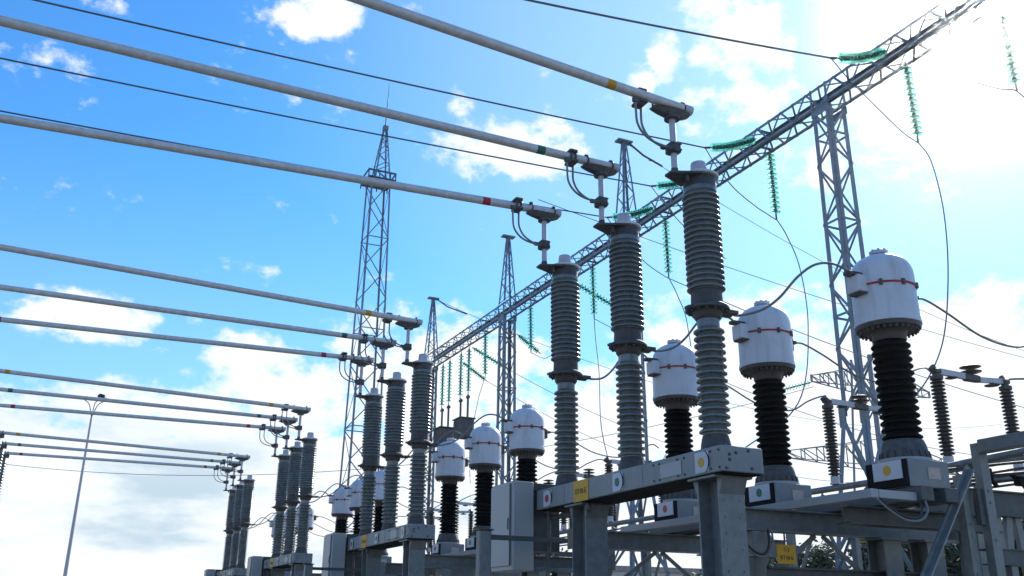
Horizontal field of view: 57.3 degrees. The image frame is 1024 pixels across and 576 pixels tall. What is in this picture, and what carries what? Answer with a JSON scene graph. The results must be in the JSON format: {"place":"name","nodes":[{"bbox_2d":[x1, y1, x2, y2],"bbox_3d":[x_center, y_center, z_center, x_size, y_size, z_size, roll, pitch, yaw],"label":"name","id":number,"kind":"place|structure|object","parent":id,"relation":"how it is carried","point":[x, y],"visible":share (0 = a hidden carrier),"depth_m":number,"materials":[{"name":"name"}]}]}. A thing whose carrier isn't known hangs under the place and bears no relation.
{"place":"outdoors","nodes":[
{"label":"outdoors","id":0,"kind":"place"},
{"bbox_2d":[312,573,424,575],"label":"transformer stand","id":1,"kind":"object","parent":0,"point":[316,574],"depth_m":25.51,"materials":[{"name":"metal"}]},
{"bbox_2d":[328,485,353,533],"bbox_3d":[-5.328,7.507,29.233,0.798,2.670,0.798,-6,-21,19],"label":"current transformer","id":2,"kind":"object","parent":1,"relation":"on","point":[341,512],"visible":0.56,"depth_m":29.19,"materials":[{"name":"grey paint"}]},
{"bbox_2d":[344,477,362,533],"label":"current transformer","id":3,"kind":"object","parent":1,"relation":"on","point":[353,492],"visible":0.27,"depth_m":27.46,"materials":[{"name":"grey paint"}]},
{"bbox_2d":[373,469,399,562],"bbox_3d":[-3.618,6.300,25.775,0.798,2.670,0.798,-6,-21,19],"label":"current transformer","id":4,"kind":"object","parent":1,"relation":"on","point":[378,497],"visible":0.25,"depth_m":25.65,"materials":[{"name":"ceramic"}]},
{"bbox_2d":[427,507,473,551],"bbox_3d":[-2.021,7.941,30.879,1.621,1.501,0.300,9,-21,-23],"label":"disconnector","id":5,"kind":"object","parent":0,"point":[470,518],"visible":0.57,"depth_m":31.04,"materials":[{"name":"metal"}]},
{"bbox_2d":[0,0,1023,575],"label":"sky","id":6,"kind":"structure","parent":0,"point":[293,234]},
{"bbox_2d":[612,565,701,575],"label":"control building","id":7,"kind":"structure","parent":0,"point":[621,570],"depth_m":68.11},
{"bbox_2d":[538,199,1023,357],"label":"wire","id":8,"kind":"object","parent":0,"point":[771,281],"visible":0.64,"depth_m":55.88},
{"label":"ground","id":9,"kind":"structure","parent":0,"visible":0},
{"bbox_2d":[63,394,106,575],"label":"lamp post","id":10,"kind":"object","parent":9,"relation":"on","point":[65,572],"visible":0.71,"depth_m":40.11,"materials":[{"name":"metal"}]},
{"bbox_2d":[204,568,246,575],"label":"breaker stand","id":11,"kind":"object","parent":9,"relation":"on","point":[229,572],"visible":1,"depth_m":33.69,"materials":[{"name":"grey paint"}]},
{"bbox_2d":[222,486,235,570],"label":"breaker pole","id":12,"kind":"object","parent":11,"relation":"on","point":[228,530],"visible":0.68,"depth_m":36.17,"materials":[{"name":"ceramic"}]},
{"bbox_2d":[213,465,232,489],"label":"riser post","id":13,"kind":"object","parent":12,"relation":"on","point":[226,481],"visible":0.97,"depth_m":36.75,"materials":[{"name":"metal"}]},
{"bbox_2d":[5,452,233,469],"bbox_3d":[-14.804,6.612,35.762,8.196,0.197,0.120,7,-21,-19],"label":"bus tube","id":14,"kind":"object","parent":13,"relation":"on","point":[106,459],"visible":0.84,"depth_m":35.61,"materials":[{"name":"red paint"}]},
{"bbox_2d":[229,481,243,568],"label":"breaker pole","id":15,"kind":"object","parent":11,"relation":"on","point":[236,527],"visible":0.73,"depth_m":34.81,"materials":[{"name":"ceramic"}]},
{"bbox_2d":[220,459,240,484],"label":"riser post","id":16,"kind":"object","parent":15,"relation":"on","point":[233,476],"visible":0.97,"depth_m":35.39,"materials":[{"name":"metal"}]},
{"bbox_2d":[3,442,240,463],"bbox_3d":[-13.985,6.034,34.105,8.166,0.197,0.120,9,-21,-23],"label":"bus tube","id":17,"kind":"object","parent":16,"relation":"on","point":[113,452],"visible":0.89,"depth_m":33.93,"materials":[{"name":"green paint"}]},
{"bbox_2d":[236,475,255,567],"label":"breaker pole","id":18,"kind":"object","parent":11,"relation":"on","point":[247,503],"visible":1,"depth_m":33.49,"materials":[{"name":"ceramic"}]},
{"bbox_2d":[227,453,248,479],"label":"riser post","id":19,"kind":"object","parent":18,"relation":"on","point":[242,460],"visible":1,"depth_m":34.03,"materials":[{"name":"metal"}]},
{"bbox_2d":[0,431,249,458],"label":"bus tube","id":20,"kind":"object","parent":19,"relation":"on","point":[119,444],"visible":1,"depth_m":32.26,"materials":[{"name":"yellow paint"}]},
{"bbox_2d":[246,553,312,575],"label":"breaker stand","id":21,"kind":"object","parent":9,"relation":"on","point":[267,566],"visible":1,"depth_m":26.81,"materials":[{"name":"grey paint"}]},
{"bbox_2d":[271,450,289,557],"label":"breaker pole","id":22,"kind":"object","parent":21,"relation":"on","point":[280,507],"visible":0.81,"depth_m":28.30,"materials":[{"name":"ceramic"}]},
{"bbox_2d":[259,424,283,454],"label":"riser post","id":23,"kind":"object","parent":22,"relation":"on","point":[275,445],"visible":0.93,"depth_m":28.84,"materials":[{"name":"metal"}]},
{"bbox_2d":[0,403,285,430],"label":"bus tube","id":24,"kind":"object","parent":23,"relation":"on","point":[130,416],"visible":1,"depth_m":27.72,"materials":[{"name":"red paint"}]},
{"bbox_2d":[282,441,302,555],"bbox_3d":[-6.355,6.070,27.047,0.750,3.280,0.471,0,-19,1],"label":"breaker pole","id":25,"kind":"object","parent":21,"relation":"on","point":[292,501],"visible":0.9,"depth_m":26.94,"materials":[{"name":"ceramic"}]},
{"bbox_2d":[269,414,295,446],"bbox_3d":[-6.759,4.205,27.483,0.785,0.940,0.180,9,-21,-23],"label":"riser post","id":26,"kind":"object","parent":25,"relation":"on","point":[286,437],"visible":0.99,"depth_m":27.48,"materials":[{"name":"metal"}]},
{"bbox_2d":[0,387,297,421],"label":"bus tube","id":27,"kind":"object","parent":26,"relation":"on","point":[41,393],"visible":1,"depth_m":26.05,"materials":[{"name":"green paint"}]},
{"bbox_2d":[295,432,318,552],"bbox_3d":[-5.678,5.592,25.678,0.750,3.280,0.471,0,-19,1],"label":"breaker pole","id":28,"kind":"object","parent":21,"relation":"on","point":[305,495],"visible":0.99,"depth_m":25.59,"materials":[{"name":"ceramic"}]},
{"bbox_2d":[281,404,308,438],"bbox_3d":[-6.082,3.727,26.115,0.785,0.940,0.180,9,-21,-23],"label":"riser post","id":29,"kind":"object","parent":28,"relation":"on","point":[300,413],"visible":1,"depth_m":26.12,"materials":[{"name":"metal"}]},
{"bbox_2d":[0,369,310,411],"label":"bus tube","id":30,"kind":"object","parent":29,"relation":"on","point":[94,382],"visible":1,"depth_m":24.39,"materials":[{"name":"yellow paint"}]},
{"bbox_2d":[303,563,360,575],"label":"rail post","id":31,"kind":"object","parent":9,"relation":"on","point":[309,568],"visible":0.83,"depth_m":19.33,"materials":[{"name":"metal"}]},
{"bbox_2d":[335,90,396,532],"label":"lightning mast","id":32,"kind":"object","parent":9,"relation":"on","point":[385,127],"visible":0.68,"depth_m":65.49,"materials":[{"name":"metal"}]},
{"bbox_2d":[321,524,434,575],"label":"breaker stand","id":33,"kind":"object","parent":9,"relation":"on","point":[345,550],"visible":1,"depth_m":19.02,"materials":[{"name":"grey paint"}]},
{"bbox_2d":[355,388,384,535],"bbox_3d":[-3.138,3.800,20.546,0.750,3.280,0.471,0,-19,1],"label":"breaker pole","id":34,"kind":"object","parent":33,"relation":"on","point":[371,441],"visible":0.98,"depth_m":20.46,"materials":[{"name":"ceramic"}]},
{"bbox_2d":[338,352,371,394],"bbox_3d":[-3.542,1.935,20.983,0.785,0.940,0.180,9,-21,-23],"label":"riser post","id":35,"kind":"object","parent":34,"relation":"on","point":[361,364],"visible":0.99,"depth_m":20.98,"materials":[{"name":"metal"}]},
{"bbox_2d":[0,317,373,361],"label":"bus tube","id":36,"kind":"object","parent":35,"relation":"on","point":[158,336],"visible":0.92,"depth_m":19.88,"materials":[{"name":"red paint"}]},
{"bbox_2d":[377,372,409,530],"bbox_3d":[-2.461,3.322,19.178,0.750,3.280,0.471,0,-19,1],"label":"breaker pole","id":37,"kind":"object","parent":33,"relation":"on","point":[392,454],"visible":0.99,"depth_m":19.09,"materials":[{"name":"ceramic"}]},
{"bbox_2d":[359,334,393,378],"bbox_3d":[-2.865,1.457,19.614,0.785,0.940,0.180,9,-21,-23],"label":"riser post","id":38,"kind":"object","parent":37,"relation":"on","point":[383,347],"visible":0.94,"depth_m":19.62,"materials":[{"name":"metal"}]},
{"bbox_2d":[0,284,396,344],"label":"bus tube","id":39,"kind":"object","parent":38,"relation":"on","point":[3,287],"visible":0.92,"depth_m":18.20,"materials":[{"name":"green paint"}]},
{"bbox_2d":[401,354,437,523],"bbox_3d":[-1.784,2.844,17.809,0.750,3.280,0.471,0,-19,1],"label":"breaker pole","id":40,"kind":"object","parent":33,"relation":"on","point":[419,442],"visible":0.98,"depth_m":17.72,"materials":[{"name":"ceramic"}]},
{"bbox_2d":[382,312,419,361],"bbox_3d":[-2.188,0.979,18.245,0.785,0.940,0.180,9,-21,-23],"label":"riser post","id":41,"kind":"object","parent":40,"relation":"on","point":[407,345],"visible":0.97,"depth_m":18.26,"materials":[{"name":"metal"}]},
{"bbox_2d":[0,244,422,324],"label":"bus tube","id":42,"kind":"object","parent":41,"relation":"on","point":[97,264],"visible":1,"depth_m":16.53,"materials":[{"name":"yellow paint"}]},
{"bbox_2d":[423,296,438,553],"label":"gantry column","id":43,"kind":"structure","parent":9,"relation":"on","point":[429,480],"depth_m":45.85,"materials":[{"name":"metal"}]},
{"bbox_2d":[428,304,512,368],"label":"gantry beam","id":44,"kind":"structure","parent":43,"relation":"attached to","point":[476,331],"depth_m":42.30,"materials":[{"name":"metal"}]},
{"bbox_2d":[446,359,452,404],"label":"insulator string","id":45,"kind":"object","parent":44,"relation":"hanging from","point":[449,382],"visible":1,"depth_m":43.76,"materials":[{"name":"green glass"}]},
{"bbox_2d":[433,405,452,446],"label":"line trap","id":46,"kind":"object","parent":45,"relation":"hanging from","point":[440,431],"visible":0.83,"depth_m":43.12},
{"bbox_2d":[465,347,471,394],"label":"insulator string","id":47,"kind":"object","parent":44,"relation":"hanging from","point":[468,370],"visible":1,"depth_m":41.78,"materials":[{"name":"green glass"}]},
{"bbox_2d":[452,395,475,439],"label":"line trap","id":48,"kind":"object","parent":47,"relation":"hanging from","point":[462,424],"visible":0.92,"depth_m":41.03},
{"bbox_2d":[380,549,571,575],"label":"transformer stand","id":49,"kind":"object","parent":9,"relation":"on","point":[462,563],"visible":0.38,"depth_m":17.93,"materials":[{"name":"metal"}]},
{"bbox_2d":[429,438,468,554],"bbox_3d":[-1.435,4.759,21.363,0.798,2.670,0.798,-6,-21,19],"label":"current transformer","id":50,"kind":"object","parent":49,"relation":"on","point":[451,461],"visible":1,"depth_m":21.24,"materials":[{"name":"grey paint"}]},
{"bbox_2d":[462,422,506,550],"bbox_3d":[-0.579,4.155,19.634,0.798,2.670,0.798,-6,-21,19],"label":"current transformer","id":51,"kind":"object","parent":49,"relation":"on","point":[484,446],"visible":0.89,"depth_m":19.56,"materials":[{"name":"grey paint"}]},
{"bbox_2d":[501,404,550,482],"bbox_3d":[0.276,3.552,17.906,0.798,2.670,0.798,-6,-21,19],"label":"current transformer","id":52,"kind":"object","parent":49,"relation":"on","point":[526,430],"visible":0.62,"depth_m":17.88,"materials":[{"name":"grey paint"}]},
{"bbox_2d":[495,234,521,575],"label":"gantry column","id":53,"kind":"structure","parent":9,"relation":"on","point":[508,253],"depth_m":37.98,"materials":[{"name":"metal"}]},
{"bbox_2d":[474,528,567,575],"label":"support frame","id":54,"kind":"object","parent":9,"relation":"on","point":[484,537],"visible":1,"depth_m":11.44,"materials":[{"name":"metal"}]},
{"bbox_2d":[539,515,661,575],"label":"disconnector stand","id":55,"kind":"object","parent":9,"relation":"on","point":[648,570],"visible":0.12,"depth_m":21.43,"materials":[{"name":"metal"}]},
{"bbox_2d":[560,468,617,530],"bbox_3d":[1.873,5.193,23.009,1.621,1.501,0.300,9,-21,-23],"label":"disconnector","id":56,"kind":"object","parent":55,"relation":"on","point":[587,474],"visible":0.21,"depth_m":23.11,"materials":[{"name":"metal"}]},
{"bbox_2d":[604,457,663,521],"bbox_3d":[2.791,4.545,21.153,1.621,1.501,0.300,9,-21,-23],"label":"disconnector","id":57,"kind":"object","parent":55,"relation":"on","point":[608,465],"visible":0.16,"depth_m":20.98,"materials":[{"name":"metal"}]},
{"bbox_2d":[491,444,763,575],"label":"breaker stand","id":58,"kind":"object","parent":9,"relation":"on","point":[716,477],"visible":0.99,"depth_m":10.73,"materials":[{"name":"grey paint"}]},
{"bbox_2d":[536,254,590,485],"bbox_3d":[0.705,1.087,12.779,0.750,3.280,0.471,0,-19,1],"label":"breaker pole","id":59,"kind":"object","parent":58,"relation":"on","point":[565,374],"visible":0.98,"depth_m":12.68,"materials":[{"name":"ceramic"}]},
{"bbox_2d":[510,197,558,263],"bbox_3d":[0.301,-0.778,13.216,0.785,0.940,0.180,9,-21,-23],"label":"riser post","id":60,"kind":"object","parent":59,"relation":"on","point":[544,218],"visible":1,"depth_m":13.23,"materials":[{"name":"metal"}]},
{"bbox_2d":[0,114,561,217],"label":"bus tube","id":61,"kind":"object","parent":60,"relation":"on","point":[150,143],"visible":0.94,"depth_m":12.12,"materials":[{"name":"metal"}]},
{"bbox_2d":[593,213,655,469],"bbox_3d":[1.382,0.610,11.411,0.750,3.280,0.471,0,-19,1],"label":"breaker pole","id":62,"kind":"object","parent":58,"relation":"on","point":[628,346],"visible":0.98,"depth_m":11.31,"materials":[{"name":"ceramic"}]},
{"bbox_2d":[564,148,616,222],"bbox_3d":[0.978,-1.256,11.847,0.785,0.940,0.180,9,-21,-23],"label":"riser post","id":63,"kind":"object","parent":62,"relation":"on","point":[601,173],"visible":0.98,"depth_m":11.86,"materials":[{"name":"metal"}]},
{"bbox_2d":[0,15,619,172],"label":"bus tube","id":64,"kind":"object","parent":63,"relation":"on","point":[109,46],"visible":0.96,"depth_m":10.40,"materials":[{"name":"metal"}]},
{"bbox_2d":[665,160,738,449],"bbox_3d":[2.059,0.132,10.042,0.750,3.280,0.471,0,-19,1],"label":"breaker pole","id":65,"kind":"object","parent":58,"relation":"on","point":[707,309],"visible":0.98,"depth_m":9.94,"materials":[{"name":"grey ceramic"}]},
{"bbox_2d":[631,87,689,169],"bbox_3d":[1.655,-1.733,10.479,0.785,0.940,0.180,9,-21,-23],"label":"riser post","id":66,"kind":"object","parent":65,"relation":"on","point":[671,115],"visible":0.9,"depth_m":10.50,"materials":[{"name":"metal"}]},
{"bbox_2d":[347,0,693,116],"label":"bus tube","id":67,"kind":"object","parent":66,"relation":"on","point":[385,7],"visible":0.91,"depth_m":9.66,"materials":[{"name":"metal"}]},
{"bbox_2d":[734,262,847,316],"bbox_3d":[3.020,0.012,10.230,1.330,0.625,0.081,0,-20,2],"label":"jumper cable","id":68,"kind":"object","parent":65,"relation":"attached to","point":[789,286],"visible":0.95,"depth_m":10.24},
{"bbox_2d":[615,138,669,575],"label":"gantry column","id":69,"kind":"structure","parent":9,"relation":"on","point":[632,507],"depth_m":28.69,"materials":[{"name":"metal"}]},
{"bbox_2d":[501,233,609,317],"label":"gantry beam","id":70,"kind":"structure","parent":69,"relation":"attached to","point":[593,254],"depth_m":35.36,"materials":[{"name":"metal"}]},
{"bbox_2d":[527,303,533,352],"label":"insulator string","id":71,"kind":"object","parent":70,"relation":"hanging from","point":[530,314],"visible":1,"depth_m":36.51,"materials":[{"name":"green glass"}]},
{"bbox_2d":[589,263,596,317],"bbox_3d":[2.804,0.092,32.336,0.274,2.001,0.250,9,-21,-23],"label":"insulator string","id":72,"kind":"object","parent":70,"relation":"hanging from","point":[593,290],"visible":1,"depth_m":32.30,"materials":[{"name":"green glass"}]},
{"bbox_2d":[567,485,1002,575],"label":"transformer stand","id":73,"kind":"object","parent":9,"relation":"on","point":[875,524],"visible":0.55,"depth_m":10.26,"materials":[{"name":"metal"}]},
{"bbox_2d":[643,339,700,521],"bbox_3d":[2.408,2.047,13.596,0.798,2.670,0.798,-6,-21,19],"label":"current transformer","id":74,"kind":"object","parent":73,"relation":"on","point":[672,372],"visible":0.68,"depth_m":13.51,"materials":[{"name":"grey paint"}]},
{"bbox_2d":[729,300,811,506],"bbox_3d":[3.264,1.443,11.868,0.798,2.670,0.798,-6,-21,19],"label":"current transformer","id":75,"kind":"object","parent":73,"relation":"on","point":[765,341],"visible":0.91,"depth_m":11.74,"materials":[{"name":"grey paint"}]},
{"bbox_2d":[797,342,932,381],"bbox_3d":[4.836,1.078,12.773,2.486,0.407,0.025,9,-21,-23],"label":"lead cable","id":76,"kind":"object","parent":75,"relation":"attached to","point":[832,361],"visible":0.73,"depth_m":12.57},
{"bbox_2d":[776,532,796,563],"bbox_3d":[2.877,2.730,9.848,0.250,0.329,0.022,9,-21,-23],"label":"hanging sign","id":77,"kind":"object","parent":73,"relation":"hanging from","point":[786,554],"visible":1,"depth_m":9.82,"materials":[{"name":"metal"}]},
{"bbox_2d":[843,248,950,489],"bbox_3d":[4.119,0.840,10.139,0.798,2.670,0.798,-6,-21,19],"label":"current transformer","id":78,"kind":"object","parent":73,"relation":"on","point":[882,286],"visible":1,"depth_m":10.00,"materials":[{"name":"grey paint"}]},
{"bbox_2d":[919,298,1023,347],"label":"lead cable","id":79,"kind":"object","parent":78,"relation":"attached to","point":[958,321],"visible":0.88,"depth_m":10.83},
{"bbox_2d":[875,497,928,521],"bbox_3d":[3.801,2.147,9.067,0.670,0.236,0.086,9,-21,-23],"label":"cable loop","id":80,"kind":"object","parent":73,"relation":"hanging from","point":[901,517],"visible":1,"depth_m":8.99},
{"bbox_2d":[767,537,850,568],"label":"tree","id":81,"kind":"object","parent":9,"relation":"on","point":[817,558],"visible":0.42,"depth_m":48.97,"materials":[{"name":"green plant"}]},
{"bbox_2d":[809,81,884,568],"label":"gantry column","id":82,"kind":"structure","parent":9,"relation":"on","point":[839,207],"depth_m":21.38,"materials":[{"name":"metal"}]},
{"bbox_2d":[633,86,836,237],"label":"gantry beam","id":83,"kind":"structure","parent":82,"relation":"attached to","point":[766,139],"depth_m":25.18,"materials":[{"name":"metal"}]},
{"bbox_2d":[607,205,653,220],"bbox_3d":[3.623,-2.291,28.546,1.710,0.749,0.244,9,-21,-23],"label":"tension string","id":84,"kind":"object","parent":83,"relation":"attached to","point":[646,210],"visible":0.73,"depth_m":28.61,"materials":[{"name":"green glass"}]},
{"bbox_2d":[0,110,606,217],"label":"wire","id":85,"kind":"object","parent":84,"relation":"attached to","point":[218,150],"visible":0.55,"depth_m":22.89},
{"bbox_2d":[661,216,672,277],"bbox_3d":[4.708,-1.252,28.486,0.274,2.001,0.250,9,-21,-23],"label":"insulator string","id":86,"kind":"object","parent":83,"relation":"hanging from","point":[667,259],"visible":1,"depth_m":28.46,"materials":[{"name":"green glass"}]},
{"bbox_2d":[651,180,682,189],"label":"tension string","id":87,"kind":"object","parent":83,"relation":"attached to","point":[664,185],"visible":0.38,"depth_m":26.25,"materials":[{"name":"green glass"}]},
{"bbox_2d":[0,57,650,186],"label":"wire","id":88,"kind":"object","parent":87,"relation":"attached to","point":[303,119],"visible":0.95,"depth_m":21.98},
{"bbox_2d":[704,136,756,151],"bbox_3d":[5.697,-3.755,24.355,1.710,0.749,0.244,9,-21,-23],"label":"tension string","id":89,"kind":"object","parent":83,"relation":"attached to","point":[732,145],"visible":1,"depth_m":24.29,"materials":[{"name":"green glass"}]},
{"bbox_2d":[33,0,704,147],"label":"wire","id":90,"kind":"object","parent":89,"relation":"attached to","point":[76,9],"visible":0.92,"depth_m":20.02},
{"bbox_2d":[765,149,780,218],"bbox_3d":[6.769,-2.707,24.321,0.274,2.001,0.250,9,-21,-23],"label":"insulator string","id":91,"kind":"object","parent":83,"relation":"hanging from","point":[772,178],"visible":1,"depth_m":24.30,"materials":[{"name":"green glass"}]},
{"bbox_2d":[818,0,1009,111],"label":"gantry beam","id":92,"kind":"structure","parent":82,"relation":"attached to","point":[954,15],"depth_m":20.62,"materials":[{"name":"metal"}]},
{"bbox_2d":[831,47,886,63],"bbox_3d":[7.601,-5.099,20.506,1.710,0.749,0.244,9,-21,-23],"label":"tension string","id":93,"kind":"object","parent":92,"relation":"attached to","point":[861,57],"visible":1,"depth_m":20.42,"materials":[{"name":"green glass"}]},
{"bbox_2d":[524,0,831,58],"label":"wire","id":94,"kind":"object","parent":93,"relation":"attached to","point":[648,24],"visible":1,"depth_m":18.25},
{"bbox_2d":[900,61,922,141],"bbox_3d":[8.703,-4.072,20.412,0.274,2.001,0.250,9,-21,-23],"label":"insulator string","id":95,"kind":"object","parent":92,"relation":"hanging from","point":[909,84],"visible":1,"depth_m":20.39,"materials":[{"name":"green glass"}]},
{"bbox_2d":[917,142,948,393],"bbox_3d":[7.701,-0.576,17.839,0.359,6.337,3.443,-17,-26,41],"label":"wire","id":96,"kind":"object","parent":95,"relation":"hanging from","point":[947,265],"visible":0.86,"depth_m":18.59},
{"bbox_2d":[995,7,1021,90],"bbox_3d":[9.776,-4.722,18.457,0.274,1.901,0.250,9,-21,-23],"label":"insulator string","id":97,"kind":"object","parent":92,"relation":"hanging from","point":[1004,32],"visible":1,"depth_m":18.43,"materials":[{"name":"green glass"}]},
{"bbox_2d":[789,354,962,490],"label":"transmission tower","id":98,"kind":"structure","parent":9,"relation":"on","point":[872,402],"depth_m":53.93,"materials":[{"name":"metal"}]},
{"bbox_2d":[5,386,813,475],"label":"wire","id":99,"kind":"object","parent":98,"relation":"attached to","point":[338,470],"visible":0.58,"depth_m":57.71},
{"bbox_2d":[824,539,961,575],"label":"tree","id":100,"kind":"object","parent":9,"relation":"on","point":[951,563],"visible":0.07,"depth_m":27.68,"materials":[{"name":"green plant"}]},
{"bbox_2d":[770,456,1023,574],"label":"disconnector stand","id":101,"kind":"object","parent":9,"relation":"on","point":[856,551],"visible":0.06,"depth_m":14.80,"materials":[{"name":"metal"}]},
{"bbox_2d":[820,395,881,484],"bbox_3d":[5.716,2.481,15.243,1.621,1.501,0.300,9,-21,-23],"label":"disconnector","id":102,"kind":"object","parent":101,"relation":"on","point":[829,417],"visible":0.52,"depth_m":15.02,"materials":[{"name":"ceramic"}]},
{"bbox_2d":[928,364,1023,471],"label":"disconnector","id":103,"kind":"object","parent":101,"relation":"on","point":[965,375],"visible":0.78,"depth_m":13.37,"materials":[{"name":"grey ceramic"}]},
{"bbox_2d":[913,448,1023,575],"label":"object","id":104,"kind":"structure","parent":9,"relation":"on","point":[1009,505],"depth_m":11.28,"materials":[{"name":"metal"}]},
{"bbox_2d":[948,460,1023,488],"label":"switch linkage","id":105,"kind":"object","parent":104,"relation":"attached to","point":[1018,481],"visible":0.55,"depth_m":10.82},
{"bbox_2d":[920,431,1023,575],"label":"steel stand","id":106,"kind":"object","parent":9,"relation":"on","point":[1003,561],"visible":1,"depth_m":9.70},
{"bbox_3d":[4.010,5.212,16.379,0.196,4.480,0.196,9,-21,-23],"label":"post insulator","id":107,"kind":"object","parent":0,"visible":0},
{"bbox_2d":[746,220,808,446],"bbox_3d":[5.742,0.620,20.431,0.744,6.897,5.607,-10,-22,27],"label":"wire","id":108,"kind":"object","parent":107,"relation":"attached to","point":[808,331],"visible":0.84,"depth_m":21.92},
{"bbox_3d":[-8.383,12.338,34.542,3.580,2.940,4.900,9,-21,-23],"label":"transformer stand","id":109,"kind":"object","parent":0,"visible":0},
{"bbox_2d":[290,506,318,575],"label":"current transformer","id":110,"kind":"object","parent":109,"relation":"on","point":[312,518],"visible":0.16,"depth_m":33.76,"materials":[{"name":"grey paint"}]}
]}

